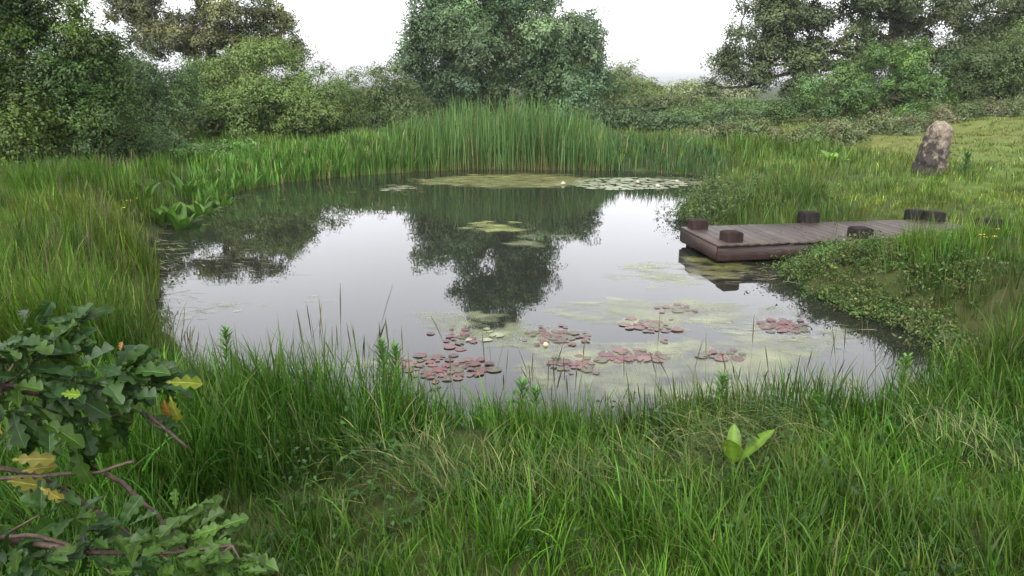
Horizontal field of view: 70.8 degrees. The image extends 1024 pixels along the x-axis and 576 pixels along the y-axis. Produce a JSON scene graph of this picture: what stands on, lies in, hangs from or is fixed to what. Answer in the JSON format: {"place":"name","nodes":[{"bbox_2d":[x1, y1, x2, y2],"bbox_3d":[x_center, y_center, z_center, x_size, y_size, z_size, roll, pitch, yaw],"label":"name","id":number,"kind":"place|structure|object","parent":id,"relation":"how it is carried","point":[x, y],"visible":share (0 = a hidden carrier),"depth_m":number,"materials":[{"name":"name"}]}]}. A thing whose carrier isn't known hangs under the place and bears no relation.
{"place":"outdoors","nodes":[
{"label":"outdoors","id":0,"kind":"place"},
{"bbox_2d":[0,0,1013,86],"label":"sky","id":1,"kind":"structure","parent":0,"point":[670,38],"materials":[{"name":"white"}]},
{"bbox_2d":[0,87,1023,575],"bbox_3d":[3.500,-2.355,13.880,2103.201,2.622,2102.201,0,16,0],"label":"ground","id":2,"kind":"structure","parent":0,"point":[888,147],"depth_m":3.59,"materials":[{"name":"green plant"}]},
{"bbox_2d":[1,130,170,171],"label":"bramble patch","id":3,"kind":"object","parent":2,"relation":"on","point":[139,152],"visible":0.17,"depth_m":14.96,"materials":[{"name":"green plant"}]},
{"bbox_2d":[0,0,172,169],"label":"hawthorn tree","id":4,"kind":"object","parent":2,"relation":"on","point":[76,93],"visible":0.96,"depth_m":14.39,"materials":[{"name":"green plant"}]},
{"bbox_2d":[40,39,209,143],"bbox_3d":[-11.133,-5.484,20.303,4.782,3.378,4.738,0,16,0],"label":"holly bush","id":5,"kind":"object","parent":2,"relation":"on","point":[184,109],"visible":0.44,"depth_m":20.33,"materials":[{"name":"green plant"}]},
{"bbox_2d":[0,300,278,575],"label":"young oak","id":6,"kind":"object","parent":2,"relation":"on","point":[122,393],"visible":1,"depth_m":1.83,"materials":[{"name":"green plant"}]},
{"bbox_2d":[134,181,161,200],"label":"dock plant","id":7,"kind":"object","parent":2,"relation":"on","point":[150,190],"visible":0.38,"depth_m":11.70,"materials":[{"name":"green plant"}]},
{"bbox_2d":[140,201,181,226],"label":"dock plant","id":8,"kind":"object","parent":2,"relation":"on","point":[158,217],"visible":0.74,"depth_m":11.45,"materials":[{"name":"green plant"}]},
{"bbox_2d":[160,205,205,229],"bbox_3d":[-5.287,-1.067,11.501,0.580,0.520,0.587,9,18,29],"label":"dock plant","id":9,"kind":"object","parent":2,"relation":"on","point":[180,221],"visible":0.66,"depth_m":11.44,"materials":[{"name":"green plant"}]},
{"bbox_2d":[166,170,201,198],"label":"dock plant","id":10,"kind":"object","parent":2,"relation":"on","point":[185,188],"visible":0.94,"depth_m":13.52,"materials":[{"name":"green plant"}]},
{"bbox_2d":[179,201,223,215],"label":"dock plant","id":11,"kind":"object","parent":2,"relation":"on","point":[198,209],"visible":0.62,"depth_m":12.73,"materials":[{"name":"green plant"}]},
{"bbox_2d":[122,130,284,163],"bbox_3d":[-7.327,-3.418,17.432,3.900,0.859,2.110,-8,18,-27],"label":"willowherb patch","id":12,"kind":"object","parent":2,"relation":"on","point":[178,143],"visible":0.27,"depth_m":16.94,"materials":[{"name":"green plant"}]},
{"bbox_2d":[96,0,317,84],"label":"oak tree","id":13,"kind":"object","parent":2,"relation":"on","point":[171,33],"visible":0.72,"depth_m":33.42,"materials":[{"name":"green plant"}]},
{"bbox_2d":[207,194,235,205],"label":"dock plant","id":14,"kind":"object","parent":2,"relation":"on","point":[225,201],"visible":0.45,"depth_m":13.71,"materials":[{"name":"green plant"}]},
{"bbox_2d":[217,325,233,370],"bbox_3d":[-2.071,0.572,5.245,0.150,0.630,0.152,6,17,22],"label":"willowherb","id":15,"kind":"object","parent":2,"relation":"on","point":[225,333],"visible":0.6,"depth_m":5.20,"materials":[{"name":"green plant"}]},
{"bbox_2d":[164,29,378,138],"bbox_3d":[-8.792,-6.958,24.842,8.012,3.620,5.930,0,16,0],"label":"willow bush","id":16,"kind":"object","parent":2,"relation":"on","point":[297,103],"visible":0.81,"depth_m":24.07,"materials":[{"name":"green plant"}]},
{"bbox_2d":[371,337,392,396],"bbox_3d":[-0.769,0.665,4.346,0.152,0.776,0.160,0,16,0],"label":"willowherb","id":17,"kind":"object","parent":2,"relation":"on","point":[378,347],"visible":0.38,"depth_m":4.28,"materials":[{"name":"green plant"}]},
{"bbox_2d":[321,60,444,129],"bbox_3d":[-5.049,-7.636,28.532,5.508,2.941,4.744,0,16,0],"label":"hawthorn bush","id":18,"kind":"object","parent":2,"relation":"on","point":[399,104],"visible":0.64,"depth_m":28.08,"materials":[{"name":"green plant"}]},
{"bbox_2d":[382,339,405,399],"bbox_3d":[-0.701,0.677,4.345,0.153,0.753,0.164,0,16,0],"label":"willowherb","id":19,"kind":"object","parent":2,"relation":"on","point":[395,348],"visible":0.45,"depth_m":4.28,"materials":[{"name":"green plant"}]},
{"bbox_2d":[383,0,633,121],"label":"broadleaf tree","id":20,"kind":"object","parent":2,"relation":"on","point":[508,43],"visible":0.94,"depth_m":34.30,"materials":[{"name":"green plant"}]},
{"bbox_2d":[0,147,1023,392],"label":"grass","id":21,"kind":"structure","parent":2,"relation":"on","point":[18,189],"depth_m":7.80,"materials":[{"name":"green plant"}]},
{"bbox_2d":[0,109,1023,217],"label":"grass","id":22,"kind":"structure","parent":2,"relation":"on","point":[789,152],"depth_m":15.90,"materials":[{"name":"green plant"}]},
{"bbox_2d":[0,191,1023,575],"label":"weeds","id":23,"kind":"object","parent":2,"relation":"on","point":[454,489],"visible":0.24,"depth_m":2.97,"materials":[{"name":"green plant"}]},
{"bbox_2d":[0,194,1023,494],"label":"seeding grass","id":24,"kind":"structure","parent":2,"relation":"on","point":[440,334],"depth_m":4.14,"materials":[{"name":"green plant"}]},
{"bbox_2d":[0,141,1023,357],"bbox_3d":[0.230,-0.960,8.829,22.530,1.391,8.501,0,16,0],"label":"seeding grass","id":25,"kind":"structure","parent":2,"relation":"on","point":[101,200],"depth_m":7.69,"materials":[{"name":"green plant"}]},
{"bbox_2d":[511,376,531,416],"bbox_3d":[0.056,0.770,4.266,0.149,0.520,0.153,0,16,0],"label":"willowherb","id":26,"kind":"object","parent":2,"relation":"on","point":[521,381],"visible":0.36,"depth_m":4.23,"materials":[{"name":"green plant"}]},
{"bbox_2d":[523,383,544,420],"bbox_3d":[0.120,0.783,4.218,0.150,0.460,0.140,0,16,0],"label":"willowherb","id":27,"kind":"object","parent":2,"relation":"on","point":[535,395],"visible":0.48,"depth_m":4.18,"materials":[{"name":"green plant"}]},
{"bbox_2d":[210,317,886,424],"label":"seeding grass","id":28,"kind":"structure","parent":2,"relation":"on","point":[385,325],"depth_m":4.39,"materials":[{"name":"plant"}]},
{"bbox_2d":[319,99,783,138],"bbox_3d":[1.426,-5.842,25.483,16.537,1.760,4.532,-1,16,-4],"label":"nettle patch","id":29,"kind":"object","parent":2,"relation":"on","point":[616,120],"visible":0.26,"depth_m":25.03,"materials":[{"name":"green plant"}]},
{"bbox_2d":[611,58,651,86],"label":"ash tree","id":30,"kind":"object","parent":2,"relation":"on","point":[628,72],"visible":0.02,"depth_m":75.77,"materials":[{"name":"green plant"}]},
{"bbox_2d":[597,67,668,107],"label":"bush","id":31,"kind":"object","parent":2,"relation":"on","point":[643,87],"visible":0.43,"depth_m":43.96,"materials":[{"name":"green plant"}]},
{"bbox_2d":[613,86,720,107],"bbox_3d":[8.825,-10.167,40.366,6.173,2.341,3.689,-9,18,-29],"label":"sallow bush","id":32,"kind":"object","parent":2,"relation":"on","point":[662,99],"visible":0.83,"depth_m":39.60,"materials":[{"name":"green plant"}]},
{"bbox_2d":[640,77,711,98],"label":"bush","id":33,"kind":"object","parent":2,"relation":"on","point":[686,82],"visible":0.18,"depth_m":75.10,"materials":[{"name":"green plant"}]},
{"bbox_2d":[673,76,766,97],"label":"bush","id":34,"kind":"object","parent":2,"relation":"on","point":[727,93],"visible":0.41,"depth_m":75.72,"materials":[{"name":"green plant"}]},
{"bbox_2d":[654,93,786,121],"bbox_3d":[8.751,-7.340,29.792,4.973,1.551,3.969,-9,18,-29],"label":"elder bush","id":35,"kind":"object","parent":2,"relation":"on","point":[704,109],"visible":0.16,"depth_m":29.60,"materials":[{"name":"green plant"}]},
{"bbox_2d":[712,370,732,400],"bbox_3d":[1.225,0.721,4.254,0.149,0.492,0.144,11,19,33],"label":"willowherb","id":36,"kind":"object","parent":2,"relation":"on","point":[722,378],"visible":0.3,"depth_m":4.21,"materials":[{"name":"green plant"}]},
{"bbox_2d":[722,424,774,482],"bbox_3d":[0.983,0.726,3.098,0.279,0.281,0.142,-10,19,-32],"label":"broad leaf plant","id":37,"kind":"object","parent":2,"relation":"on","point":[732,444],"visible":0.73,"depth_m":3.07,"materials":[{"name":"green plant"}]},
{"bbox_2d":[818,150,849,163],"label":"dock plant","id":38,"kind":"object","parent":2,"relation":"on","point":[826,155],"visible":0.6,"depth_m":16.24,"materials":[{"name":"green plant"}]},
{"bbox_2d":[656,166,1023,363],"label":"marsh plants","id":39,"kind":"object","parent":2,"relation":"on","point":[902,316],"visible":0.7,"depth_m":7.61,"materials":[{"name":"green plant"}]},
{"bbox_2d":[680,209,1003,262],"bbox_3d":[4.537,-0.527,10.189,4.176,1.011,1.422,-3,16,-9],"label":"wooden dock","id":40,"kind":"object","parent":2,"relation":"on","point":[731,243],"visible":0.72,"depth_m":9.76,"materials":[{"name":"brown wood"}]},
{"bbox_2d":[675,92,1023,147],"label":"bramble hedge","id":41,"kind":"object","parent":2,"relation":"on","point":[849,131],"visible":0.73,"depth_m":21.96,"materials":[{"name":"green plant"}]},
{"bbox_2d":[742,34,969,119],"bbox_3d":[12.973,-7.978,27.591,8.481,3.415,4.838,0,16,0],"label":"hawthorn bush","id":42,"kind":"object","parent":2,"relation":"on","point":[907,80],"visible":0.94,"depth_m":27.17,"materials":[{"name":"green plant"}]},
{"bbox_2d":[849,463,862,480],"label":"broad leaf plant","id":43,"kind":"object","parent":2,"relation":"on","point":[857,467],"visible":0.25,"depth_m":3.02,"materials":[{"name":"green plant"}]},
{"bbox_2d":[692,0,1023,97],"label":"oak tree","id":44,"kind":"object","parent":2,"relation":"on","point":[807,56],"visible":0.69,"depth_m":35.40,"materials":[{"name":"green plant"}]},
{"bbox_2d":[893,352,915,390],"bbox_3d":[2.514,0.645,4.651,0.149,0.489,0.147,0,16,0],"label":"willowherb","id":45,"kind":"object","parent":2,"relation":"on","point":[907,358],"visible":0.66,"depth_m":4.61,"materials":[{"name":"green plant"}]},
{"bbox_2d":[911,121,953,176],"bbox_3d":[8.257,-2.664,14.091,0.689,1.190,0.488,-2,16,-6],"label":"standing stone","id":46,"kind":"object","parent":2,"relation":"on","point":[934,151],"visible":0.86,"depth_m":13.95,"materials":[{"name":"grey stone"}]},
{"bbox_2d":[958,150,973,176],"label":"pine seedling","id":47,"kind":"object","parent":2,"relation":"on","point":[967,155],"visible":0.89,"depth_m":14.03,"materials":[{"name":"green plant"}]},
{"bbox_2d":[938,16,1023,105],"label":"blackthorn bush","id":48,"kind":"object","parent":2,"relation":"on","point":[987,71],"visible":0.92,"depth_m":27.07,"materials":[{"name":"green plant"}]},
{"bbox_2d":[986,448,1023,476],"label":"broad leaf plant","id":49,"kind":"object","parent":2,"relation":"on","point":[994,453],"visible":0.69,"depth_m":3.26,"materials":[{"name":"green plant"}]},
{"bbox_2d":[148,169,983,438],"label":"water","id":50,"kind":"structure","parent":0,"point":[573,257],"depth_m":8.11,"materials":[{"name":"black liquid"}]},
{"bbox_2d":[182,129,380,206],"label":"iris leaves","id":51,"kind":"object","parent":50,"relation":"on","point":[205,192],"visible":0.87,"depth_m":16.98,"materials":[{"name":"green plant"}]},
{"bbox_2d":[403,361,416,365],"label":"lily pad","id":52,"kind":"object","parent":50,"relation":"on","point":[411,363],"visible":0.75,"depth_m":5.90,"materials":[{"name":"pink plant"}]},
{"bbox_2d":[413,353,426,356],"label":"lily pad","id":53,"kind":"object","parent":50,"relation":"on","point":[421,354],"visible":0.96,"depth_m":6.08,"materials":[{"name":"pink plant"}]},
{"bbox_2d":[422,356,432,359],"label":"lily pad","id":54,"kind":"object","parent":50,"relation":"on","point":[427,358],"visible":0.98,"depth_m":6.01,"materials":[{"name":"plant"}]},
{"bbox_2d":[424,371,436,374],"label":"lily pad","id":55,"kind":"object","parent":50,"relation":"on","point":[429,372],"visible":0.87,"depth_m":5.70,"materials":[{"name":"pink plant"}]},
{"bbox_2d":[432,354,445,359],"bbox_3d":[-0.620,0.580,6.048,0.120,0.001,0.120,4,16,14],"label":"lily pad","id":56,"kind":"object","parent":50,"relation":"on","point":[437,356],"visible":0.99,"depth_m":6.06,"materials":[{"name":"pink plant"}]},
{"bbox_2d":[432,366,447,371],"bbox_3d":[-0.582,0.652,5.772,0.138,0.001,0.105,9,18,29],"label":"lily pad","id":57,"kind":"object","parent":50,"relation":"on","point":[438,368],"visible":0.97,"depth_m":5.77,"materials":[{"name":"pink plant"}]},
{"bbox_2d":[444,344,455,348],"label":"lily pad","id":58,"kind":"object","parent":50,"relation":"on","point":[450,346],"visible":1,"depth_m":6.28,"materials":[{"name":"pink plant"}]},
{"bbox_2d":[449,367,463,371],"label":"lily pad","id":59,"kind":"object","parent":50,"relation":"on","point":[458,369],"visible":0.96,"depth_m":5.78,"materials":[{"name":"plant"}]},
{"bbox_2d":[455,347,465,350],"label":"lily pad","id":60,"kind":"object","parent":50,"relation":"on","point":[459,349],"visible":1,"depth_m":6.22,"materials":[{"name":"pink plant"}]},
{"bbox_2d":[465,360,480,365],"bbox_3d":[-0.326,0.617,5.903,0.137,0.002,0.120,-4,16,-13],"label":"lily pad","id":61,"kind":"object","parent":50,"relation":"on","point":[474,363],"visible":1,"depth_m":5.90,"materials":[{"name":"pink plant"}]},
{"bbox_2d":[472,371,483,375],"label":"lily pad","id":62,"kind":"object","parent":50,"relation":"on","point":[480,373],"visible":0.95,"depth_m":5.69,"materials":[{"name":"pink plant"}]},
{"bbox_2d":[473,366,487,371],"bbox_3d":[-0.251,0.652,5.787,0.126,0.001,0.118,1,16,5],"label":"lily pad","id":63,"kind":"object","parent":50,"relation":"on","point":[482,368],"visible":0.98,"depth_m":5.80,"materials":[{"name":"pink plant"}]},
{"bbox_2d":[485,367,501,371],"bbox_3d":[-0.151,0.652,5.777,0.135,0.001,0.118,2,16,8],"label":"lily pad","id":64,"kind":"object","parent":50,"relation":"on","point":[495,369],"visible":0.97,"depth_m":5.77,"materials":[{"name":"plant"}]},
{"bbox_2d":[489,332,504,336],"bbox_3d":[-0.134,0.426,6.578,0.145,0.002,0.151,6,17,23],"label":"lily pad","id":65,"kind":"object","parent":50,"relation":"on","point":[499,334],"visible":1,"depth_m":6.58,"materials":[{"name":"green plant"}]},
{"bbox_2d":[153,172,869,355],"bbox_3d":[-1.043,-1.312,12.764,10.149,0.012,13.968,0,16,0],"label":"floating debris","id":66,"kind":"object","parent":50,"relation":"on","point":[173,249],"visible":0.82,"depth_m":8.53,"materials":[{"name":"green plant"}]},
{"bbox_2d":[337,84,734,176],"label":"bulrushes","id":67,"kind":"object","parent":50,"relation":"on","point":[459,136],"visible":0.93,"depth_m":19.46,"materials":[{"name":"green plant"}]},
{"bbox_2d":[547,360,557,364],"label":"lily pad","id":68,"kind":"object","parent":50,"relation":"on","point":[552,363],"visible":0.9,"depth_m":5.92,"materials":[{"name":"pink plant"}]},
{"bbox_2d":[554,338,565,342],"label":"lily pad","id":69,"kind":"object","parent":50,"relation":"on","point":[560,340],"visible":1,"depth_m":6.43,"materials":[{"name":"pink plant"}]},
{"bbox_2d":[558,359,570,362],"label":"lily pad","id":70,"kind":"object","parent":50,"relation":"on","point":[565,361],"visible":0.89,"depth_m":5.94,"materials":[{"name":"pink plant"}]},
{"bbox_2d":[561,335,574,339],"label":"lily pad","id":71,"kind":"object","parent":50,"relation":"on","point":[569,337],"visible":1,"depth_m":6.50,"materials":[{"name":"plant"}]},
{"bbox_2d":[568,331,578,334],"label":"lily pad","id":72,"kind":"object","parent":50,"relation":"on","point":[573,332],"visible":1,"depth_m":6.63,"materials":[{"name":"plant"}]},
{"bbox_2d":[568,361,579,365],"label":"lily pad","id":73,"kind":"object","parent":50,"relation":"on","point":[571,363],"visible":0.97,"depth_m":5.88,"materials":[{"name":"pink plant"}]},
{"bbox_2d":[382,174,775,379],"bbox_3d":[0.960,-1.064,11.905,8.335,0.003,14.371,0,16,0],"label":"algae","id":74,"kind":"object","parent":50,"relation":"on","point":[559,182],"visible":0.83,"depth_m":16.78,"materials":[{"name":"green plant"}]},
{"bbox_2d":[576,360,587,363],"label":"lily pad","id":75,"kind":"object","parent":50,"relation":"on","point":[583,361],"visible":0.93,"depth_m":5.92,"materials":[{"name":"pink plant"}]},
{"bbox_2d":[581,367,592,371],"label":"lily pad","id":76,"kind":"object","parent":50,"relation":"on","point":[588,369],"visible":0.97,"depth_m":5.77,"materials":[{"name":"beige plant"}]},
{"bbox_2d":[594,358,607,361],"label":"lily pad","id":77,"kind":"object","parent":50,"relation":"on","point":[602,359],"visible":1,"depth_m":5.97,"materials":[{"name":"plant"}]},
{"bbox_2d":[598,351,613,356],"bbox_3d":[0.802,0.558,6.122,0.137,0.001,0.144,3,16,10],"label":"lily pad","id":78,"kind":"object","parent":50,"relation":"on","point":[605,354],"visible":1,"depth_m":6.12,"materials":[{"name":"pink plant"}]},
{"bbox_2d":[613,347,628,351],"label":"lily pad","id":79,"kind":"object","parent":50,"relation":"on","point":[618,349],"visible":1,"depth_m":6.21,"materials":[{"name":"pink plant"}]},
{"bbox_2d":[616,355,628,359],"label":"lily pad","id":80,"kind":"object","parent":50,"relation":"on","point":[622,357],"visible":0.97,"depth_m":6.03,"materials":[{"name":"pink plant"}]},
{"bbox_2d":[619,322,630,325],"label":"lily pad","id":81,"kind":"object","parent":50,"relation":"on","point":[624,324],"visible":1,"depth_m":6.86,"materials":[{"name":"pink plant"}]},
{"bbox_2d":[633,326,645,328],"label":"lily pad","id":82,"kind":"object","parent":50,"relation":"on","point":[639,327],"visible":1,"depth_m":6.78,"materials":[{"name":"pink plant"}]},
{"bbox_2d":[634,351,647,355],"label":"lily pad","id":83,"kind":"object","parent":50,"relation":"on","point":[641,353],"visible":1,"depth_m":6.12,"materials":[{"name":"pink plant"}]},
{"bbox_2d":[636,356,650,360],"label":"lily pad","id":84,"kind":"object","parent":50,"relation":"on","point":[645,358],"visible":0.97,"depth_m":6.00,"materials":[{"name":"pink plant"}]},
{"bbox_2d":[658,355,670,359],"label":"lily pad","id":85,"kind":"object","parent":50,"relation":"on","point":[663,356],"visible":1,"depth_m":6.04,"materials":[{"name":"grey plant"}]},
{"bbox_2d":[671,327,683,330],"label":"lily pad","id":86,"kind":"object","parent":50,"relation":"on","point":[677,329],"visible":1,"depth_m":6.71,"materials":[{"name":"pink plant"}]},
{"bbox_2d":[672,309,683,311],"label":"lily pad","id":87,"kind":"object","parent":50,"relation":"on","point":[678,310],"visible":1,"depth_m":7.29,"materials":[{"name":"plant"}]},
{"bbox_2d":[695,353,707,357],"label":"lily pad","id":88,"kind":"object","parent":50,"relation":"on","point":[701,355],"visible":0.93,"depth_m":6.07,"materials":[{"name":"plant"}]},
{"bbox_2d":[713,355,728,360],"bbox_3d":[1.740,0.587,6.014,0.121,0.001,0.134,-9,18,-31],"label":"lily pad","id":89,"kind":"object","parent":50,"relation":"on","point":[720,358],"visible":0.91,"depth_m":6.01,"materials":[{"name":"pink plant"}]},
{"bbox_2d":[730,356,744,360],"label":"lily pad","id":90,"kind":"object","parent":50,"relation":"on","point":[737,358],"visible":1,"depth_m":6.01,"materials":[{"name":"pink plant"}]},
{"bbox_2d":[770,323,782,326],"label":"lily pad","id":91,"kind":"object","parent":50,"relation":"on","point":[775,324],"visible":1,"depth_m":6.87,"materials":[{"name":"plant"}]},
{"bbox_2d":[779,328,792,331],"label":"lily pad","id":92,"kind":"object","parent":50,"relation":"on","point":[786,329],"visible":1,"depth_m":6.73,"materials":[{"name":"pink plant"}]},
{"bbox_2d":[227,370,1023,532],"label":"flattened grass","id":93,"kind":"structure","parent":0,"point":[743,419],"depth_m":3.15,"materials":[{"name":"green plant"}]}
]}

